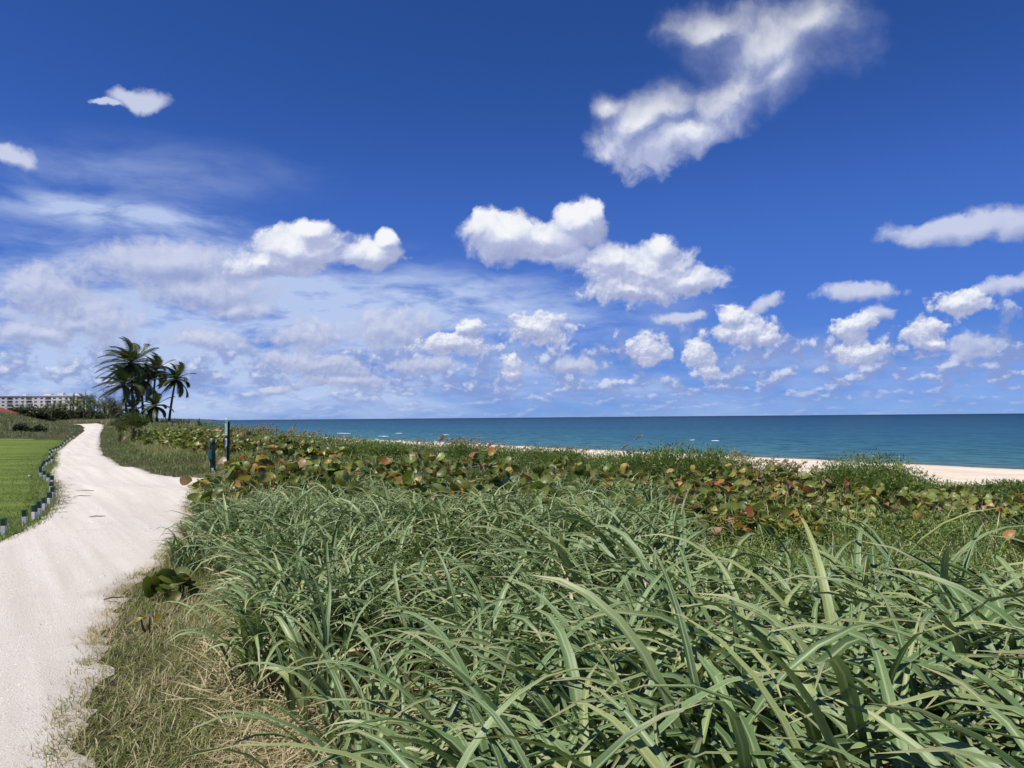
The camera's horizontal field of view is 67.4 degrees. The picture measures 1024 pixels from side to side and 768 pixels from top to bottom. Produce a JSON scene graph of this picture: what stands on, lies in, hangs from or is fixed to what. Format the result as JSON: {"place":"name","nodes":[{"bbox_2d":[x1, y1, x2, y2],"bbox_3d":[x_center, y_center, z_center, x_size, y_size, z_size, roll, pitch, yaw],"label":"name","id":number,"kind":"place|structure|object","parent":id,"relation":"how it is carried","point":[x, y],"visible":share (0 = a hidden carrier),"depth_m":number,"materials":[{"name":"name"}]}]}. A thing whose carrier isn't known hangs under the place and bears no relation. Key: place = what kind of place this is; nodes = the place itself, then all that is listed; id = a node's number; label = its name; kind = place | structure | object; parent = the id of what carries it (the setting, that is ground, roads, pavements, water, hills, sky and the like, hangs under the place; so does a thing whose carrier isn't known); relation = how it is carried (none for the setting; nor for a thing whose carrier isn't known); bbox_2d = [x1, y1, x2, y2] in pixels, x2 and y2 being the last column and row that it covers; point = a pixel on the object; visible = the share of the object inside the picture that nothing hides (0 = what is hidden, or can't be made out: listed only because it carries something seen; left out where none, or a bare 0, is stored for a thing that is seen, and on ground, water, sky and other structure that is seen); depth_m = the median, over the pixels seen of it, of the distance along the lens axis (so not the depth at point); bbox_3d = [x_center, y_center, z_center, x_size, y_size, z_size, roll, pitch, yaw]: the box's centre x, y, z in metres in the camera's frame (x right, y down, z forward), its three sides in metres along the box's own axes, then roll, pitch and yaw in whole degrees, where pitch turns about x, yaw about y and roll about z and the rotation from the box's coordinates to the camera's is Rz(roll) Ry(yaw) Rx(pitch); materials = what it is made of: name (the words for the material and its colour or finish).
{"place":"outdoors","nodes":[
{"label":"outdoors","id":0,"kind":"place"},
{"bbox_2d":[0,435,77,542],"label":"lawn","id":1,"kind":"structure","parent":0,"point":[8,447],"depth_m":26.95,"materials":[{"name":"green plant"}]},
{"bbox_2d":[0,423,202,767],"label":"path","id":2,"kind":"structure","parent":0,"point":[132,500],"depth_m":7.84,"materials":[{"name":"beige sand"}]},
{"bbox_2d":[0,521,160,716],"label":"loose shell","id":3,"kind":"object","parent":2,"relation":"on","point":[53,595],"visible":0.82,"depth_m":7.91},
{"bbox_2d":[307,562,496,706],"bbox_3d":[-0.666,1.504,4.409,1.060,0.828,0.976,0,-3,-14],"label":"grass tussock","id":4,"kind":"object","parent":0,"point":[403,620],"depth_m":4.39,"materials":[{"name":"green plant"}]},
{"bbox_2d":[394,504,606,622],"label":"grass tussock","id":5,"kind":"object","parent":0,"point":[483,581],"depth_m":4.61,"materials":[{"name":"green plant"}]},
{"bbox_2d":[150,469,852,698],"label":"silvery grass","id":6,"kind":"structure","parent":0,"point":[317,531],"depth_m":6.76,"materials":[{"name":"green plant"}]},
{"bbox_2d":[0,415,1022,767],"bbox_3d":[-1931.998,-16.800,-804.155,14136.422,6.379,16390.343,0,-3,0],"label":"ground","id":7,"kind":"structure","parent":0,"point":[142,673],"depth_m":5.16,"materials":[{"name":"plant"}]},
{"bbox_2d":[0,410,79,437],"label":"mound grass","id":8,"kind":"structure","parent":7,"relation":"on","point":[34,423],"depth_m":74.31,"materials":[{"name":"green plant"}]},
{"bbox_2d":[0,393,95,411],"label":"apartment building","id":9,"kind":"structure","parent":7,"relation":"on","point":[27,399],"depth_m":681.49,"materials":[{"name":"paint"}]},
{"bbox_2d":[91,364,148,414],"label":"coconut palm","id":10,"kind":"object","parent":7,"relation":"on","point":[121,373],"visible":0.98,"depth_m":83.65,"materials":[{"name":"green plant"}]},
{"bbox_2d":[51,417,196,428],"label":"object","id":11,"kind":"object","parent":7,"relation":"on","point":[105,422],"visible":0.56,"depth_m":87.27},
{"bbox_2d":[95,336,165,411],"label":"coconut palm","id":12,"kind":"object","parent":7,"relation":"on","point":[132,354],"visible":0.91,"depth_m":85.59,"materials":[{"name":"green plant"}]},
{"bbox_2d":[113,409,151,441],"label":"fan palm","id":13,"kind":"object","parent":7,"relation":"on","point":[133,418],"visible":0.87,"depth_m":51.59,"materials":[{"name":"green plant"}]},
{"bbox_2d":[120,363,162,416],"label":"coconut palm","id":14,"kind":"object","parent":7,"relation":"on","point":[146,385],"visible":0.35,"depth_m":86.93,"materials":[{"name":"green plant"}]},
{"bbox_2d":[134,388,174,422],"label":"coconut palm","id":15,"kind":"object","parent":7,"relation":"on","point":[153,409],"visible":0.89,"depth_m":83.68,"materials":[{"name":"green plant"}]},
{"bbox_2d":[141,352,174,421],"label":"coconut palm","id":16,"kind":"object","parent":7,"relation":"on","point":[156,366],"visible":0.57,"depth_m":89.82,"materials":[{"name":"green plant"}]},
{"bbox_2d":[142,566,199,603],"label":"sea grape","id":17,"kind":"object","parent":7,"relation":"on","point":[160,580],"visible":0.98,"depth_m":6.99,"materials":[{"name":"green plant"}]},
{"bbox_2d":[150,361,195,422],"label":"coconut palm","id":18,"kind":"object","parent":7,"relation":"on","point":[175,374],"visible":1,"depth_m":85.81,"materials":[{"name":"green plant"}]},
{"bbox_2d":[96,422,312,512],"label":"track side grass","id":19,"kind":"structure","parent":7,"relation":"on","point":[148,451],"depth_m":32.02,"materials":[{"name":"green plant"}]},
{"bbox_2d":[180,470,247,490],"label":"sea grape","id":20,"kind":"object","parent":7,"relation":"on","point":[185,480],"visible":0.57,"depth_m":15.89,"materials":[{"name":"green plant"}]},
{"bbox_2d":[187,486,254,505],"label":"sea grape","id":21,"kind":"object","parent":7,"relation":"on","point":[206,497],"visible":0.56,"depth_m":14.24,"materials":[{"name":"green plant"}]},
{"bbox_2d":[218,456,265,490],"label":"sea grape","id":22,"kind":"object","parent":7,"relation":"on","point":[246,466],"visible":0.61,"depth_m":16.44,"materials":[{"name":"green plant"}]},
{"bbox_2d":[226,443,268,492],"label":"sea grape","id":23,"kind":"object","parent":7,"relation":"on","point":[263,458],"visible":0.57,"depth_m":16.96,"materials":[{"name":"green plant"}]},
{"bbox_2d":[233,471,290,495],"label":"sea grape","id":24,"kind":"object","parent":7,"relation":"on","point":[263,477],"visible":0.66,"depth_m":15.05,"materials":[{"name":"green plant"}]},
{"bbox_2d":[186,742,389,767],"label":"grass tussock","id":25,"kind":"object","parent":7,"relation":"on","point":[356,758],"depth_m":1.29,"materials":[{"name":"green plant"}]},
{"bbox_2d":[219,545,364,712],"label":"grass tussock","id":26,"kind":"object","parent":7,"relation":"on","point":[332,639],"depth_m":4.40,"materials":[{"name":"green plant"}]},
{"bbox_2d":[262,437,322,461],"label":"sea grape","id":27,"kind":"object","parent":7,"relation":"on","point":[282,445],"visible":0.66,"depth_m":27.67,"materials":[{"name":"green plant"}]},
{"bbox_2d":[275,448,313,475],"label":"sea grape","id":28,"kind":"object","parent":7,"relation":"on","point":[292,466],"visible":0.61,"depth_m":16.87,"materials":[{"name":"green plant"}]},
{"bbox_2d":[156,620,459,767],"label":"dry thatch","id":29,"kind":"object","parent":7,"relation":"on","point":[297,750],"visible":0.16,"depth_m":4.06,"materials":[{"name":"beige plant"}]},
{"bbox_2d":[279,470,336,496],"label":"sea grape","id":30,"kind":"object","parent":7,"relation":"on","point":[297,482],"visible":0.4,"depth_m":14.29,"materials":[{"name":"green plant"}]},
{"bbox_2d":[221,566,404,759],"bbox_3d":[-1.028,1.409,3.811,0.770,0.884,0.789,-1,-3,15],"label":"grass tussock","id":31,"kind":"object","parent":7,"relation":"on","point":[324,639],"depth_m":3.83,"materials":[{"name":"green plant"}]},
{"bbox_2d":[295,438,344,464],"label":"sea grape","id":32,"kind":"object","parent":7,"relation":"on","point":[307,450],"visible":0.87,"depth_m":26.65,"materials":[{"name":"green plant"}]},
{"bbox_2d":[303,455,350,482],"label":"sea grape","id":33,"kind":"object","parent":7,"relation":"on","point":[326,461],"visible":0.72,"depth_m":15.04,"materials":[{"name":"green plant"}]},
{"bbox_2d":[217,659,445,767],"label":"grass tussock","id":34,"kind":"object","parent":7,"relation":"on","point":[344,705],"depth_m":2.61,"materials":[{"name":"green plant"}]},
{"bbox_2d":[311,469,375,497],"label":"sea grape","id":35,"kind":"object","parent":7,"relation":"on","point":[338,481],"visible":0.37,"depth_m":13.46,"materials":[{"name":"green plant"}]},
{"bbox_2d":[330,438,382,457],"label":"beach shrub","id":36,"kind":"object","parent":7,"relation":"on","point":[348,449],"visible":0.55,"depth_m":32.46,"materials":[{"name":"green plant"}]},
{"bbox_2d":[247,607,472,759],"bbox_3d":[-0.646,1.406,3.160,1.158,0.821,0.888,0,-3,0],"label":"grass tussock","id":37,"kind":"object","parent":7,"relation":"on","point":[358,690],"depth_m":3.30,"materials":[{"name":"green plant"}]},
{"bbox_2d":[340,458,389,481],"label":"sea grape","id":38,"kind":"object","parent":7,"relation":"on","point":[360,464],"visible":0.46,"depth_m":16.05,"materials":[{"name":"green plant"}]},
{"bbox_2d":[359,440,420,461],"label":"beach shrub","id":39,"kind":"object","parent":7,"relation":"on","point":[389,450],"visible":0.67,"depth_m":30.68,"materials":[{"name":"green plant"}]},
{"bbox_2d":[394,470,434,500],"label":"sea grape","id":40,"kind":"object","parent":7,"relation":"on","point":[409,480],"visible":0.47,"depth_m":12.39,"materials":[{"name":"green plant"}]},
{"bbox_2d":[374,547,476,733],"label":"grass tussock","id":41,"kind":"object","parent":7,"relation":"on","point":[457,619],"depth_m":4.00,"materials":[{"name":"green plant"}]},
{"bbox_2d":[408,482,473,504],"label":"sea grape","id":42,"kind":"object","parent":7,"relation":"on","point":[454,487],"visible":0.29,"depth_m":11.43,"materials":[{"name":"green plant"}]},
{"bbox_2d":[435,439,487,461],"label":"beach shrub","id":43,"kind":"object","parent":7,"relation":"on","point":[467,448],"visible":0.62,"depth_m":30.73,"materials":[{"name":"green plant"}]},
{"bbox_2d":[432,464,499,485],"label":"sea grape","id":44,"kind":"object","parent":7,"relation":"on","point":[460,474],"visible":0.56,"depth_m":13.83,"materials":[{"name":"green plant"}]},
{"bbox_2d":[270,601,662,749],"bbox_3d":[-0.099,1.259,2.424,1.461,1.040,0.866,-1,-3,10],"label":"grass tussock","id":45,"kind":"object","parent":7,"relation":"on","point":[459,663],"depth_m":2.52,"materials":[{"name":"green plant"}]},
{"bbox_2d":[425,687,531,767],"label":"grass tussock","id":46,"kind":"object","parent":7,"relation":"on","point":[519,752],"depth_m":1.74,"materials":[{"name":"green plant"}]},
{"bbox_2d":[333,594,624,693],"bbox_3d":[-0.089,1.328,3.232,1.105,0.991,1.094,0,-3,0],"label":"grass tussock","id":47,"kind":"object","parent":7,"relation":"on","point":[490,641],"depth_m":3.14,"materials":[{"name":"green plant"}]},
{"bbox_2d":[455,469,503,498],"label":"sea grape","id":48,"kind":"object","parent":7,"relation":"on","point":[494,480],"visible":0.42,"depth_m":12.28,"materials":[{"name":"green plant"}]},
{"bbox_2d":[303,706,668,767],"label":"grass tussock","id":49,"kind":"object","parent":7,"relation":"on","point":[444,739],"depth_m":1.96,"materials":[{"name":"green plant"}]},
{"bbox_2d":[469,447,510,476],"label":"sea grape","id":50,"kind":"object","parent":7,"relation":"on","point":[476,459],"visible":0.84,"depth_m":19.88,"materials":[{"name":"green plant"}]},
{"bbox_2d":[391,607,617,766],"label":"grass tussock","id":51,"kind":"object","parent":7,"relation":"on","point":[511,647],"depth_m":2.81,"materials":[{"name":"green plant"}]},
{"bbox_2d":[450,584,595,683],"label":"grass tussock","id":52,"kind":"object","parent":7,"relation":"on","point":[538,627],"depth_m":3.32,"materials":[{"name":"green plant"}]},
{"bbox_2d":[497,475,576,501],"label":"sea grape","id":53,"kind":"object","parent":7,"relation":"on","point":[543,480],"visible":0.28,"depth_m":11.90,"materials":[{"name":"green plant"}]},
{"bbox_2d":[495,442,586,467],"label":"beach shrub","id":54,"kind":"object","parent":7,"relation":"on","point":[534,455],"visible":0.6,"depth_m":28.57,"materials":[{"name":"green plant"}]},
{"bbox_2d":[431,561,693,724],"bbox_3d":[0.289,1.298,3.099,1.310,1.053,0.746,1,-3,-38],"label":"grass tussock","id":55,"kind":"object","parent":7,"relation":"on","point":[638,605],"depth_m":3.18,"materials":[{"name":"green plant"}]},
{"bbox_2d":[546,447,606,469],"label":"beach shrub","id":56,"kind":"object","parent":7,"relation":"on","point":[570,454],"visible":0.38,"depth_m":27.64,"materials":[{"name":"green plant"}]},
{"bbox_2d":[139,419,1023,591],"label":"back dune cover","id":57,"kind":"object","parent":7,"relation":"on","point":[535,460],"visible":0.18,"depth_m":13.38,"materials":[{"name":"green plant"}]},
{"bbox_2d":[486,687,680,767],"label":"grass tussock","id":58,"kind":"object","parent":7,"relation":"on","point":[555,742],"depth_m":2.00,"materials":[{"name":"green plant"}]},
{"bbox_2d":[596,447,680,475],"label":"beach shrub","id":59,"kind":"object","parent":7,"relation":"on","point":[636,460],"visible":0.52,"depth_m":24.13,"materials":[{"name":"green plant"}]},
{"bbox_2d":[521,587,788,762],"bbox_3d":[0.333,1.238,2.718,0.781,1.102,1.240,0,-3,-7],"label":"grass tussock","id":60,"kind":"object","parent":7,"relation":"on","point":[645,641],"depth_m":2.57,"materials":[{"name":"green plant"}]},
{"bbox_2d":[623,440,717,477],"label":"beach shrub","id":61,"kind":"object","parent":7,"relation":"on","point":[677,454],"visible":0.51,"depth_m":23.93,"materials":[{"name":"green plant"}]},
{"bbox_2d":[649,466,702,506],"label":"sea grape","id":62,"kind":"object","parent":7,"relation":"on","point":[684,477],"visible":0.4,"depth_m":15.01,"materials":[{"name":"green plant"}]},
{"bbox_2d":[630,482,736,514],"bbox_3d":[2.530,1.767,11.364,1.605,0.572,1.009,1,-3,-29],"label":"sea grape","id":63,"kind":"object","parent":7,"relation":"on","point":[702,490],"visible":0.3,"depth_m":11.46,"materials":[{"name":"green plant"}]},
{"bbox_2d":[600,557,783,666],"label":"grass tussock","id":64,"kind":"object","parent":7,"relation":"on","point":[742,573],"depth_m":3.86,"materials":[{"name":"green plant"}]},
{"bbox_2d":[657,472,742,501],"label":"sea grape","id":65,"kind":"object","parent":7,"relation":"on","point":[726,490],"visible":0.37,"depth_m":13.57,"materials":[{"name":"green plant"}]},
{"bbox_2d":[653,505,747,541],"bbox_3d":[2.303,1.905,10.193,1.522,0.575,0.911,0,-3,0],"label":"sea grape","id":66,"kind":"object","parent":7,"relation":"on","point":[740,532],"visible":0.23,"depth_m":10.01,"materials":[{"name":"green plant"}]},
{"bbox_2d":[679,442,739,480],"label":"beach shrub","id":67,"kind":"object","parent":7,"relation":"on","point":[711,457],"visible":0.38,"depth_m":23.62,"materials":[{"name":"green plant"}]},
{"bbox_2d":[665,489,778,527],"bbox_3d":[2.974,1.785,10.899,1.287,0.549,1.431,2,-4,-45],"label":"sea grape","id":68,"kind":"object","parent":7,"relation":"on","point":[741,504],"visible":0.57,"depth_m":10.88,"materials":[{"name":"green plant"}]},
{"bbox_2d":[687,459,763,496],"bbox_3d":[4.169,2.020,15.429,1.569,1.022,1.188,-3,-3,39],"label":"sea grape","id":69,"kind":"object","parent":7,"relation":"on","point":[713,474],"visible":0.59,"depth_m":15.34,"materials":[{"name":"green plant"}]},
{"bbox_2d":[686,506,781,545],"bbox_3d":[2.902,1.871,10.126,1.375,0.523,1.108,1,-3,-31],"label":"sea grape","id":70,"kind":"object","parent":7,"relation":"on","point":[749,512],"visible":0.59,"depth_m":10.14,"materials":[{"name":"green plant"}]},
{"bbox_2d":[707,450,769,480],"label":"beach shrub","id":71,"kind":"object","parent":7,"relation":"on","point":[741,457],"visible":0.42,"depth_m":22.30,"materials":[{"name":"green plant"}]},
{"bbox_2d":[703,479,784,514],"bbox_3d":[3.904,1.975,12.890,1.483,0.750,1.179,0,-3,0],"label":"sea grape","id":72,"kind":"object","parent":7,"relation":"on","point":[746,489],"visible":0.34,"depth_m":12.95,"materials":[{"name":"green plant"}]},
{"bbox_2d":[722,462,794,496],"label":"sea grape","id":73,"kind":"object","parent":7,"relation":"on","point":[755,479],"visible":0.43,"depth_m":15.49,"materials":[{"name":"green plant"}]},
{"bbox_2d":[691,540,866,610],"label":"grass tussock","id":74,"kind":"object","parent":7,"relation":"on","point":[791,565],"depth_m":4.18,"materials":[{"name":"green plant"}]},
{"bbox_2d":[736,490,829,520],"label":"sea grape","id":75,"kind":"object","parent":7,"relation":"on","point":[782,501],"visible":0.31,"depth_m":11.36,"materials":[{"name":"green plant"}]},
{"bbox_2d":[740,476,836,502],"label":"sea grape","id":76,"kind":"object","parent":7,"relation":"on","point":[771,480],"visible":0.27,"depth_m":14.00,"materials":[{"name":"green plant"}]},
{"bbox_2d":[763,463,816,497],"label":"sea grape","id":77,"kind":"object","parent":7,"relation":"on","point":[791,475],"visible":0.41,"depth_m":16.20,"materials":[{"name":"green plant"}]},
{"bbox_2d":[754,507,845,543],"bbox_3d":[3.761,1.867,10.060,1.122,0.454,1.292,0,-3,0],"label":"sea grape","id":78,"kind":"object","parent":7,"relation":"on","point":[786,511],"visible":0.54,"depth_m":10.05,"materials":[{"name":"green plant"}]},
{"bbox_2d":[766,480,860,505],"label":"sea grape","id":79,"kind":"object","parent":7,"relation":"on","point":[808,485],"visible":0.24,"depth_m":12.24,"materials":[{"name":"green plant"}]},
{"bbox_2d":[789,475,862,501],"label":"sea grape","id":80,"kind":"object","parent":7,"relation":"on","point":[829,484],"visible":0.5,"depth_m":14.87,"materials":[{"name":"green plant"}]},
{"bbox_2d":[632,488,1023,604],"bbox_3d":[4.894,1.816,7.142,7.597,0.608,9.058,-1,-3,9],"label":"green ground cover","id":81,"kind":"object","parent":7,"relation":"on","point":[802,561],"visible":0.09,"depth_m":9.21,"materials":[{"name":"green plant"}]},
{"bbox_2d":[798,455,876,501],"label":"beach shrub","id":82,"kind":"object","parent":7,"relation":"on","point":[852,483],"visible":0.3,"depth_m":18.20,"materials":[{"name":"green plant"}]},
{"bbox_2d":[795,497,879,525],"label":"sea grape","id":83,"kind":"object","parent":7,"relation":"on","point":[857,507],"visible":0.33,"depth_m":11.47,"materials":[{"name":"green plant"}]},
{"bbox_2d":[835,492,909,514],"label":"sea grape","id":84,"kind":"object","parent":7,"relation":"on","point":[862,499],"visible":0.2,"depth_m":12.17,"materials":[{"name":"green plant"}]},
{"bbox_2d":[806,447,940,503],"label":"beach shrub","id":85,"kind":"object","parent":7,"relation":"on","point":[870,472],"visible":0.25,"depth_m":18.50,"materials":[{"name":"green plant"}]},
{"bbox_2d":[827,505,921,536],"bbox_3d":[4.934,1.882,10.613,1.229,0.350,1.036,-3,-3,40],"label":"sea grape","id":86,"kind":"object","parent":7,"relation":"on","point":[896,518],"visible":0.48,"depth_m":10.42,"materials":[{"name":"green plant"}]},
{"bbox_2d":[842,479,920,506],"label":"sea grape","id":87,"kind":"object","parent":7,"relation":"on","point":[879,486],"visible":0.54,"depth_m":13.91,"materials":[{"name":"green plant"}]},
{"bbox_2d":[863,465,943,500],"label":"beach shrub","id":88,"kind":"object","parent":7,"relation":"on","point":[898,486],"visible":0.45,"depth_m":17.81,"materials":[{"name":"green plant"}]},
{"bbox_2d":[867,487,957,515],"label":"sea grape","id":89,"kind":"object","parent":7,"relation":"on","point":[931,495],"visible":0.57,"depth_m":13.30,"materials":[{"name":"green plant"}]},
{"bbox_2d":[903,485,971,511],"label":"sea grape","id":90,"kind":"object","parent":7,"relation":"on","point":[954,495],"visible":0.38,"depth_m":14.75,"materials":[{"name":"green plant"}]},
{"bbox_2d":[933,501,999,534],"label":"sea grape","id":91,"kind":"object","parent":7,"relation":"on","point":[958,506],"visible":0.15,"depth_m":12.35,"materials":[{"name":"green plant"}]},
{"bbox_2d":[952,478,1023,496],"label":"beach shrub","id":92,"kind":"object","parent":7,"relation":"on","point":[1011,484],"visible":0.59,"depth_m":19.06,"materials":[{"name":"green plant"}]},
{"bbox_2d":[960,494,1023,521],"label":"sea grape","id":93,"kind":"object","parent":7,"relation":"on","point":[987,500],"visible":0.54,"depth_m":13.77,"materials":[{"name":"green plant"}]},
{"bbox_2d":[966,496,1023,523],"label":"sea grape","id":94,"kind":"object","parent":7,"relation":"on","point":[1007,500],"visible":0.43,"depth_m":13.75,"materials":[{"name":"green plant"}]},
{"bbox_2d":[0,0,1023,419],"label":"sky","id":95,"kind":"structure","parent":0,"point":[313,209],"materials":[{"name":"blue"}]},
{"bbox_2d":[160,491,1023,767],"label":"dune grass","id":96,"kind":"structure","parent":0,"point":[974,633],"depth_m":2.47,"materials":[{"name":"green plant"}]},
{"bbox_2d":[190,413,1023,468],"bbox_3d":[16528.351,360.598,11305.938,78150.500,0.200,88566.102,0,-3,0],"label":"sea","id":97,"kind":"structure","parent":0,"point":[982,440],"depth_m":200.19,"materials":[{"name":"liquid"}]},
{"bbox_2d":[559,587,695,681],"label":"grass tussock","id":98,"kind":"object","parent":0,"point":[627,641],"depth_m":2.58,"materials":[{"name":"green plant"}]},
{"bbox_2d":[541,633,753,767],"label":"grass tussock","id":99,"kind":"object","parent":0,"point":[709,670],"depth_m":2.08,"materials":[{"name":"green plant"}]},
{"bbox_2d":[342,438,1023,486],"bbox_3d":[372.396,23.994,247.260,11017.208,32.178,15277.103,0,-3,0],"label":"beach","id":100,"kind":"structure","parent":0,"point":[957,474],"depth_m":58.24,"materials":[{"name":"beige sand"}]},
{"bbox_2d":[758,737,874,767],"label":"grass tussock","id":101,"kind":"object","parent":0,"point":[863,763],"depth_m":1.60,"materials":[{"name":"green plant"}]},
{"bbox_2d":[746,678,891,767],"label":"grass tussock","id":102,"kind":"object","parent":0,"point":[841,724],"depth_m":2.01,"materials":[{"name":"green plant"}]},
{"bbox_2d":[683,596,980,718],"bbox_3d":[1.074,1.269,2.601,1.055,1.022,1.323,-2,-3,28],"label":"grass tussock","id":103,"kind":"object","parent":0,"point":[860,617],"depth_m":2.70,"materials":[{"name":"green plant"}]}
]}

